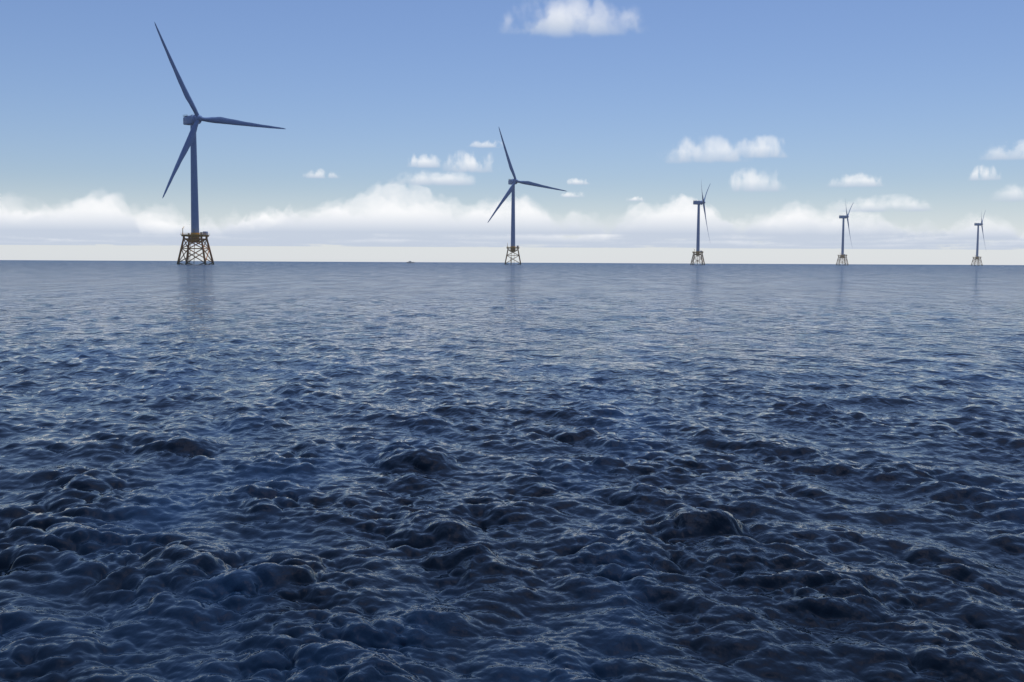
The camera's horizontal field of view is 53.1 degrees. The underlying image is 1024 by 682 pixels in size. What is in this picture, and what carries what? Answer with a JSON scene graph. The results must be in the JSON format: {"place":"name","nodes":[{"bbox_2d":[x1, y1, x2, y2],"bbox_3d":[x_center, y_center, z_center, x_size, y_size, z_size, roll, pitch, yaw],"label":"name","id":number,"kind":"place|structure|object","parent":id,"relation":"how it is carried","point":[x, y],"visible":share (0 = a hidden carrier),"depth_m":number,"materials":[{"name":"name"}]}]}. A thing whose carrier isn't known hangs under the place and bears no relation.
{"place":"outdoors","nodes":[
{"label":"outdoors","id":0,"kind":"place"},
{"bbox_2d":[0,260,1023,681],"bbox_3d":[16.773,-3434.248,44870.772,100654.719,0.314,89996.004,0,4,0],"label":"sea","id":1,"kind":"structure","parent":0,"point":[460,472],"depth_m":12.72,"materials":[{"name":"liquid"}]},
{"bbox_2d":[154,22,284,264],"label":"turbine","id":2,"kind":"object","parent":1,"relation":"in","point":[194,236],"visible":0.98,"depth_m":770.19,"materials":[{"name":"paint"}]},
{"bbox_2d":[488,128,564,264],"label":"turbine","id":3,"kind":"object","parent":1,"relation":"in","point":[512,183],"visible":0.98,"depth_m":1344.03,"materials":[{"name":"paint"}]},
{"bbox_2d":[690,183,710,264],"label":"turbine","id":4,"kind":"object","parent":1,"relation":"in","point":[698,252],"visible":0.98,"depth_m":1787.03,"materials":[{"name":"paint"}]},
{"bbox_2d":[836,202,853,264],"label":"turbine","id":5,"kind":"object","parent":1,"relation":"in","point":[842,255],"visible":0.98,"depth_m":2300.26,"materials":[{"name":"paint"}]},
{"bbox_2d":[971,210,985,265],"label":"turbine","id":6,"kind":"object","parent":1,"relation":"in","point":[976,258],"visible":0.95,"depth_m":2684.42,"materials":[{"name":"paint"}]},
{"bbox_2d":[0,0,1023,264],"label":"sky","id":7,"kind":"structure","parent":0,"point":[794,113],"materials":[{"name":"blue"}]}
]}

